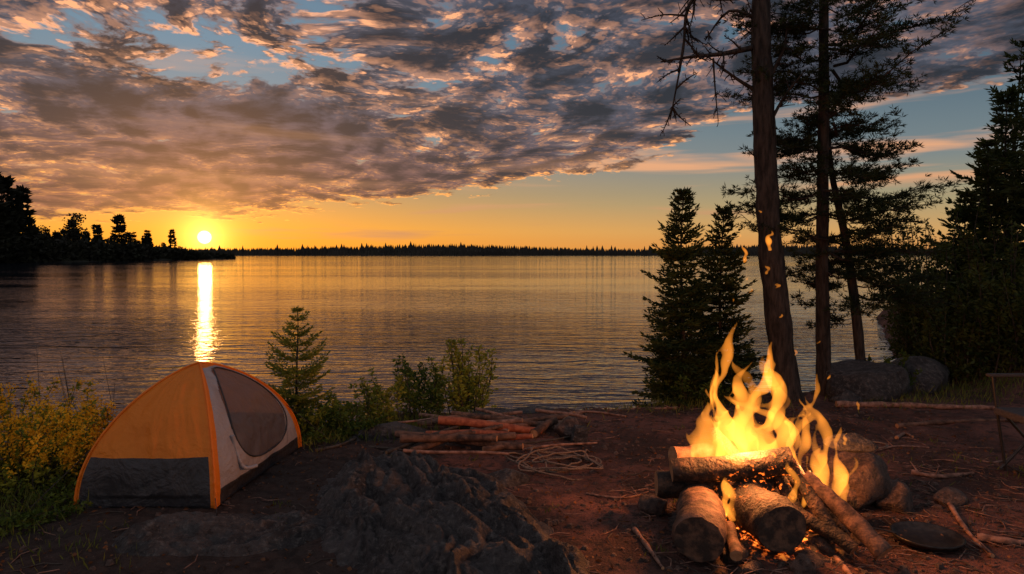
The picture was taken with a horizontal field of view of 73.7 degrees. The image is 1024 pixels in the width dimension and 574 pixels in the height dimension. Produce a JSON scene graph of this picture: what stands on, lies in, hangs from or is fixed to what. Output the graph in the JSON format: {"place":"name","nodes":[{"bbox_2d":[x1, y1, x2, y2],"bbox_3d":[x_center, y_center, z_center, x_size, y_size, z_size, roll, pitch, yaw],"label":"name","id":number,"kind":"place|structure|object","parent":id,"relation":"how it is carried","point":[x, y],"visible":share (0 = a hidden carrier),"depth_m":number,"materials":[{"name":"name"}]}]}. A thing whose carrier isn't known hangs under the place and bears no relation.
{"place":"outdoors","nodes":[
{"label":"outdoors","id":0,"kind":"place"},
{"bbox_2d":[21,257,220,262],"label":"peninsula terrain","id":1,"kind":"structure","parent":0,"point":[64,260],"depth_m":207.75,"materials":[{"name":"brown soil"}]},
{"bbox_2d":[0,172,235,262],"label":"distant forest","id":2,"kind":"object","parent":1,"relation":"on","point":[31,242],"visible":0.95,"depth_m":208.25,"materials":[{"name":"black plant"}]},
{"bbox_2d":[0,255,949,446],"bbox_3d":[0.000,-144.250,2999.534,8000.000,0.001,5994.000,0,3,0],"label":"lake water","id":3,"kind":"structure","parent":0,"point":[559,331],"depth_m":24.67,"materials":[{"name":"black liquid"}]},
{"bbox_2d":[156,241,936,255],"bbox_3d":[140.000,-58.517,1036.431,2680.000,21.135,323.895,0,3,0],"label":"shore treeline","id":4,"kind":"object","parent":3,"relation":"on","point":[431,250],"visible":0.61,"depth_m":888.82,"materials":[{"name":"plant"}]},
{"bbox_2d":[0,309,1023,573],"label":"ground","id":5,"kind":"structure","parent":0,"point":[310,467],"depth_m":5.89,"materials":[{"name":"brown soil"}]},
{"bbox_2d":[0,474,92,536],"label":"bush","id":6,"kind":"object","parent":5,"relation":"on","point":[28,515],"visible":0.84,"depth_m":5.17,"materials":[{"name":"green plant"}]},
{"bbox_2d":[0,375,112,493],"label":"goldenrod bush","id":7,"kind":"object","parent":5,"relation":"on","point":[61,420],"visible":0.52,"depth_m":6.19,"materials":[{"name":"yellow plant"}]},
{"bbox_2d":[0,392,121,503],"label":"goldenrod bush","id":8,"kind":"object","parent":5,"relation":"on","point":[73,453],"visible":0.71,"depth_m":5.73,"materials":[{"name":"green plant"}]},
{"bbox_2d":[36,344,114,428],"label":"dry stems","id":9,"kind":"object","parent":5,"relation":"on","point":[67,386],"visible":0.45,"depth_m":6.70,"materials":[{"name":"brown plant"}]},
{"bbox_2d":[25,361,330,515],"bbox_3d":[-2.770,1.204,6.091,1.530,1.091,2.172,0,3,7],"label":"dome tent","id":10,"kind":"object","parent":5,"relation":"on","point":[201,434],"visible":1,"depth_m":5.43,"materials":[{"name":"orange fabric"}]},
{"bbox_2d":[201,363,299,506],"bbox_3d":[-2.475,1.182,6.110,0.589,1.019,1.810,0,3,0],"label":"door panel","id":11,"kind":"structure","parent":10,"relation":"in","point":[258,419],"depth_m":5.95,"materials":[{"name":"white fabric"}]},
{"bbox_2d":[112,509,325,556],"bbox_3d":[-2.008,1.721,4.838,1.984,0.244,1.696,0,3,0],"label":"rock slab","id":12,"kind":"object","parent":5,"relation":"on","point":[184,533],"visible":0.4,"depth_m":4.69,"materials":[{"name":"stone"}]},
{"bbox_2d":[256,306,334,432],"bbox_3d":[-2.515,0.971,7.700,1.002,1.547,1.056,-2,3,-30],"label":"spruce sapling","id":13,"kind":"object","parent":5,"relation":"on","point":[300,375],"visible":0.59,"depth_m":7.66,"materials":[{"name":"green plant"}]},
{"bbox_2d":[293,395,338,440],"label":"bush","id":14,"kind":"object","parent":5,"relation":"on","point":[323,409],"visible":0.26,"depth_m":7.43,"materials":[{"name":"green plant"}]},
{"bbox_2d":[315,429,358,451],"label":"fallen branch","id":15,"kind":"object","parent":5,"relation":"on","point":[324,447],"visible":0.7,"depth_m":6.91,"materials":[{"name":"brown wood"}]},
{"bbox_2d":[289,391,396,445],"bbox_3d":[-1.986,1.474,7.532,1.362,0.486,1.274,0,3,0],"label":"bush","id":16,"kind":"object","parent":5,"relation":"on","point":[343,415],"visible":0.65,"depth_m":7.49,"materials":[{"name":"green plant"}]},
{"bbox_2d":[347,367,409,423],"bbox_3d":[-1.530,1.321,8.091,0.756,0.678,0.630,2,4,38],"label":"bush","id":17,"kind":"object","parent":5,"relation":"on","point":[379,405],"visible":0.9,"depth_m":7.97,"materials":[{"name":"green plant"}]},
{"bbox_2d":[345,421,429,441],"bbox_3d":[-1.322,1.635,7.444,0.930,0.315,0.414,0,3,0],"label":"rock","id":18,"kind":"object","parent":5,"relation":"on","point":[391,427],"visible":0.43,"depth_m":7.30,"materials":[{"name":"stone"}]},
{"bbox_2d":[391,353,448,419],"bbox_3d":[-1.145,1.226,8.463,0.750,0.766,0.843,0,3,0],"label":"bush","id":19,"kind":"object","parent":5,"relation":"on","point":[412,398],"visible":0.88,"depth_m":8.34,"materials":[{"name":"green plant"}]},
{"bbox_2d":[315,448,589,573],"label":"rock outcrop","id":20,"kind":"object","parent":5,"relation":"on","point":[401,512],"visible":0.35,"depth_m":4.58,"materials":[{"name":"stone"}]},
{"bbox_2d":[425,356,484,413],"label":"deciduous shrub","id":21,"kind":"object","parent":5,"relation":"on","point":[469,382],"visible":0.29,"depth_m":8.80,"materials":[{"name":"green plant"}]},
{"bbox_2d":[437,336,498,411],"bbox_3d":[-0.552,1.231,8.810,0.775,1.231,0.933,0,3,0],"label":"deciduous shrub","id":22,"kind":"object","parent":5,"relation":"on","point":[482,402],"visible":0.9,"depth_m":8.76,"materials":[{"name":"green plant"}]},
{"bbox_2d":[369,407,596,454],"bbox_3d":[-0.298,1.538,7.385,2.356,0.264,1.840,0,3,0],"label":"firewood pile","id":23,"kind":"object","parent":5,"relation":"on","point":[494,432],"visible":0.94,"depth_m":7.17,"materials":[{"name":"brown wood"}]},
{"bbox_2d":[470,408,514,415],"bbox_3d":[-0.307,1.619,8.355,0.736,0.252,0.425,0,3,0],"label":"rock","id":24,"kind":"object","parent":5,"relation":"on","point":[499,409],"visible":0.18,"depth_m":8.37,"materials":[{"name":"stone"}]},
{"bbox_2d":[488,468,529,487],"bbox_3d":[-0.050,1.682,6.069,0.347,0.157,0.384,2,4,40],"label":"rock","id":25,"kind":"object","parent":5,"relation":"on","point":[506,477],"visible":0.68,"depth_m":5.96,"materials":[{"name":"stone"}]},
{"bbox_2d":[0,401,1023,573],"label":"fallen leaves","id":26,"kind":"object","parent":5,"relation":"on","point":[331,560],"depth_m":6.08,"materials":[{"name":"brown plant"}]},
{"bbox_2d":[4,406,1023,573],"bbox_3d":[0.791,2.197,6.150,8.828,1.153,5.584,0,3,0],"label":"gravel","id":27,"kind":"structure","parent":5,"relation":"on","point":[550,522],"depth_m":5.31,"materials":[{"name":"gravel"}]},
{"bbox_2d":[5,404,1023,573],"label":"twig litter","id":28,"kind":"object","parent":5,"relation":"on","point":[866,548],"visible":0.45,"depth_m":5.37,"materials":[{"name":"brown wood"}]},
{"bbox_2d":[511,406,551,412],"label":"rock","id":29,"kind":"object","parent":5,"relation":"on","point":[527,409],"visible":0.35,"depth_m":8.73,"materials":[{"name":"stone"}]},
{"bbox_2d":[498,446,603,480],"bbox_3d":[0.422,1.661,6.546,1.149,0.180,0.936,-1,3,-15],"label":"coiled rope","id":30,"kind":"object","parent":5,"relation":"on","point":[565,455],"visible":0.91,"depth_m":6.46,"materials":[{"name":"beige fabric"}]},
{"bbox_2d":[553,416,581,440],"bbox_3d":[0.612,1.562,7.478,0.314,0.288,0.259,0,3,0],"label":"rock","id":31,"kind":"object","parent":5,"relation":"on","point":[563,427],"visible":0.65,"depth_m":7.42,"materials":[{"name":"grey stone"}]},
{"bbox_2d":[552,408,625,416],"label":"fallen branch","id":32,"kind":"object","parent":5,"relation":"on","point":[599,412],"visible":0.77,"depth_m":8.57,"materials":[{"name":"brown wood"}]},
{"bbox_2d":[586,486,654,498],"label":"fallen branch","id":33,"kind":"object","parent":5,"relation":"on","point":[598,495],"visible":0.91,"depth_m":5.62,"materials":[{"name":"brown wood"}]},
{"bbox_2d":[632,527,674,569],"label":"fallen branch","id":34,"kind":"object","parent":5,"relation":"on","point":[645,543],"visible":1,"depth_m":4.57,"materials":[{"name":"brown wood"}]},
{"bbox_2d":[623,187,746,407],"bbox_3d":[2.330,0.245,9.370,1.635,3.231,1.999,0,3,0],"label":"spruce tree","id":35,"kind":"object","parent":5,"relation":"on","point":[664,364],"visible":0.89,"depth_m":9.24,"materials":[{"name":"green plant"}]},
{"bbox_2d":[648,367,741,405],"bbox_3d":[2.510,1.333,9.327,1.002,0.485,1.627,0,3,-10],"label":"bush","id":36,"kind":"object","parent":5,"relation":"on","point":[707,386],"visible":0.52,"depth_m":9.00,"materials":[{"name":"green plant"}]},
{"bbox_2d":[640,0,805,401],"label":"dead pine tree","id":37,"kind":"object","parent":5,"relation":"on","point":[786,385],"visible":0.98,"depth_m":9.25,"materials":[{"name":"brown plant"}]},
{"bbox_2d":[680,204,770,399],"bbox_3d":[3.001,0.232,9.818,1.596,2.878,1.803,0,3,0],"label":"spruce tree","id":38,"kind":"object","parent":5,"relation":"on","point":[740,364],"visible":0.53,"depth_m":9.63,"materials":[{"name":"green plant"}]},
{"bbox_2d":[638,427,912,573],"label":"campfire","id":39,"kind":"object","parent":5,"relation":"on","point":[734,504],"visible":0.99,"depth_m":4.79,"materials":[{"name":"brown wood"}]},
{"bbox_2d":[833,555,851,573],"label":"fallen branch","id":40,"kind":"object","parent":5,"relation":"on","point":[845,568],"visible":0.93,"depth_m":4.41,"materials":[{"name":"brown wood"}]},
{"bbox_2d":[713,0,975,396],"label":"pine tree","id":41,"kind":"object","parent":5,"relation":"on","point":[828,98],"visible":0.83,"depth_m":9.40,"materials":[{"name":"green plant"}]},
{"bbox_2d":[828,390,862,402],"bbox_3d":[4.600,1.536,9.401,0.417,0.252,0.372,0,3,0],"label":"rock","id":42,"kind":"object","parent":5,"relation":"on","point":[847,395],"visible":0.63,"depth_m":9.29,"materials":[{"name":"stone"}]},
{"bbox_2d":[746,106,953,360],"bbox_3d":[5.071,-0.694,10.169,2.818,3.736,2.411,-2,3,-31],"label":"pine tree","id":43,"kind":"object","parent":5,"relation":"on","point":[852,304],"visible":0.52,"depth_m":9.92,"materials":[{"name":"green plant"}]},
{"bbox_2d":[825,359,911,401],"bbox_3d":[5.121,1.490,9.748,1.369,0.816,0.934,0,3,0],"label":"boulder","id":44,"kind":"object","parent":5,"relation":"on","point":[866,381],"visible":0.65,"depth_m":9.48,"materials":[{"name":"stone"}]},
{"bbox_2d":[872,441,887,448],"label":"fallen branch","id":45,"kind":"object","parent":5,"relation":"on","point":[881,443],"visible":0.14,"depth_m":7.01,"materials":[{"name":"brown wood"}]},
{"bbox_2d":[866,349,922,384],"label":"bush","id":46,"kind":"object","parent":5,"relation":"on","point":[888,360],"visible":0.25,"depth_m":9.93,"materials":[{"name":"green plant"}]},
{"bbox_2d":[873,435,928,452],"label":"fallen branch","id":47,"kind":"object","parent":5,"relation":"on","point":[888,446],"visible":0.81,"depth_m":7.04,"materials":[{"name":"brown wood"}]},
{"bbox_2d":[895,432,913,438],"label":"fallen branch","id":48,"kind":"object","parent":5,"relation":"on","point":[902,434],"visible":0.99,"depth_m":7.59,"materials":[{"name":"brown wood"}]},
{"bbox_2d":[835,400,994,409],"bbox_3d":[5.181,1.539,8.844,1.842,0.131,0.168,1,3,13],"label":"driftwood log","id":49,"kind":"object","parent":5,"relation":"on","point":[846,404],"visible":0.97,"depth_m":8.85,"materials":[{"name":"brown wood"}]},
{"bbox_2d":[873,521,965,551],"bbox_3d":[2.877,1.757,4.875,0.614,0.068,0.458,3,4,43],"label":"iron skillet","id":50,"kind":"object","parent":5,"relation":"on","point":[923,535],"visible":0.93,"depth_m":4.85,"materials":[{"name":"black metal"}]},
{"bbox_2d":[891,356,949,393],"bbox_3d":[6.244,1.388,10.443,0.926,0.692,0.764,-2,3,-34],"label":"rock","id":51,"kind":"object","parent":5,"relation":"on","point":[934,372],"visible":0.52,"depth_m":10.15,"materials":[{"name":"stone"}]},
{"bbox_2d":[874,281,972,358],"bbox_3d":[7.188,0.648,11.833,1.611,1.553,1.439,2,3,31],"label":"bush","id":52,"kind":"object","parent":5,"relation":"on","point":[906,345],"visible":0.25,"depth_m":11.78,"materials":[{"name":"green plant"}]},
{"bbox_2d":[910,461,973,477],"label":"fallen branch","id":53,"kind":"object","parent":5,"relation":"on","point":[929,475],"visible":1,"depth_m":6.02,"materials":[{"name":"brown wood"}]},
{"bbox_2d":[884,198,1013,347],"bbox_3d":[7.955,-0.159,12.680,2.081,3.042,1.691,1,3,23],"label":"bush","id":54,"kind":"object","parent":5,"relation":"on","point":[924,241],"visible":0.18,"depth_m":12.31,"materials":[{"name":"green plant"}]},
{"bbox_2d":[933,486,967,506],"bbox_3d":[3.556,1.710,5.522,0.306,0.149,0.209,-3,4,-43],"label":"rock","id":55,"kind":"object","parent":5,"relation":"on","point":[953,496],"visible":0.91,"depth_m":5.47,"materials":[{"name":"grey stone"}]},
{"bbox_2d":[889,188,1011,356],"bbox_3d":[8.430,-0.177,12.399,2.608,3.258,2.876,1,3,24],"label":"spruce tree","id":56,"kind":"object","parent":5,"relation":"on","point":[965,200],"visible":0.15,"depth_m":12.46,"materials":[{"name":"green plant"}]},
{"bbox_2d":[878,84,1023,295],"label":"spruce tree","id":57,"kind":"object","parent":5,"relation":"on","point":[1009,94],"visible":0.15,"depth_m":13.01,"materials":[{"name":"green plant"}]},
{"bbox_2d":[903,302,1000,382],"bbox_3d":[6.973,0.847,10.879,1.253,1.335,1.446,1,3,22],"label":"bush","id":58,"kind":"object","parent":5,"relation":"on","point":[964,368],"visible":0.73,"depth_m":10.54,"materials":[{"name":"green plant"}]},
{"bbox_2d":[892,230,1023,347],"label":"bush","id":59,"kind":"object","parent":5,"relation":"on","point":[944,283],"visible":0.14,"depth_m":11.43,"materials":[{"name":"green plant"}]},
{"bbox_2d":[895,418,1020,427],"bbox_3d":[5.383,1.565,7.918,1.846,0.158,0.194,0,3,4],"label":"driftwood log","id":60,"kind":"object","parent":5,"relation":"on","point":[923,423],"visible":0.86,"depth_m":7.96,"materials":[{"name":"brown wood"}]},
{"bbox_2d":[947,502,994,557],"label":"fallen branch","id":61,"kind":"object","parent":5,"relation":"on","point":[976,541],"visible":1,"depth_m":4.98,"materials":[{"name":"brown wood"}]},
{"bbox_2d":[919,256,1023,376],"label":"bush","id":62,"kind":"object","parent":5,"relation":"on","point":[982,329],"visible":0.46,"depth_m":10.43,"materials":[{"name":"green plant"}]},
{"bbox_2d":[923,38,1023,257],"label":"spruce tree","id":63,"kind":"object","parent":5,"relation":"on","point":[1014,146],"visible":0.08,"depth_m":14.25,"materials":[{"name":"green plant"}]},
{"bbox_2d":[936,137,1023,293],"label":"spruce tree","id":64,"kind":"object","parent":5,"relation":"on","point":[987,173],"visible":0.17,"depth_m":12.44,"materials":[{"name":"green plant"}]},
{"bbox_2d":[947,220,1023,356],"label":"bush","id":65,"kind":"object","parent":5,"relation":"on","point":[1015,274],"visible":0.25,"depth_m":11.18,"materials":[{"name":"green plant"}]},
{"bbox_2d":[969,457,1008,463],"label":"fallen branch","id":66,"kind":"object","parent":5,"relation":"on","point":[994,462],"visible":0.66,"depth_m":6.58,"materials":[{"name":"brown wood"}]},
{"bbox_2d":[966,264,1023,368],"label":"bush","id":67,"kind":"object","parent":5,"relation":"on","point":[1008,311],"visible":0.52,"depth_m":10.32,"materials":[{"name":"green plant"}]},
{"bbox_2d":[972,49,1023,298],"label":"spruce tree","id":68,"kind":"object","parent":5,"relation":"on","point":[1015,169],"visible":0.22,"depth_m":12.04,"materials":[{"name":"green plant"}]},
{"bbox_2d":[977,533,1023,545],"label":"fallen branch","id":69,"kind":"object","parent":5,"relation":"on","point":[982,537],"visible":0.97,"depth_m":4.76,"materials":[{"name":"brown wood"}]},
{"bbox_2d":[981,198,1023,357],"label":"spruce tree","id":70,"kind":"object","parent":5,"relation":"on","point":[1022,235],"visible":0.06,"depth_m":11.41,"materials":[{"name":"green plant"}]},
{"bbox_2d":[985,373,1023,473],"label":"camp chair","id":71,"kind":"object","parent":5,"relation":"on","point":[1012,413],"visible":0.99,"depth_m":6.20,"materials":[{"name":"black metal"}]},
{"bbox_2d":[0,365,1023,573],"bbox_3d":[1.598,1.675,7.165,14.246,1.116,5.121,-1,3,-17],"label":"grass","id":72,"kind":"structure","parent":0,"point":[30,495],"depth_m":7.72,"materials":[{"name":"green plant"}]},
{"bbox_2d":[0,0,1023,251],"label":"sky","id":73,"kind":"structure","parent":0,"point":[249,124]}
]}

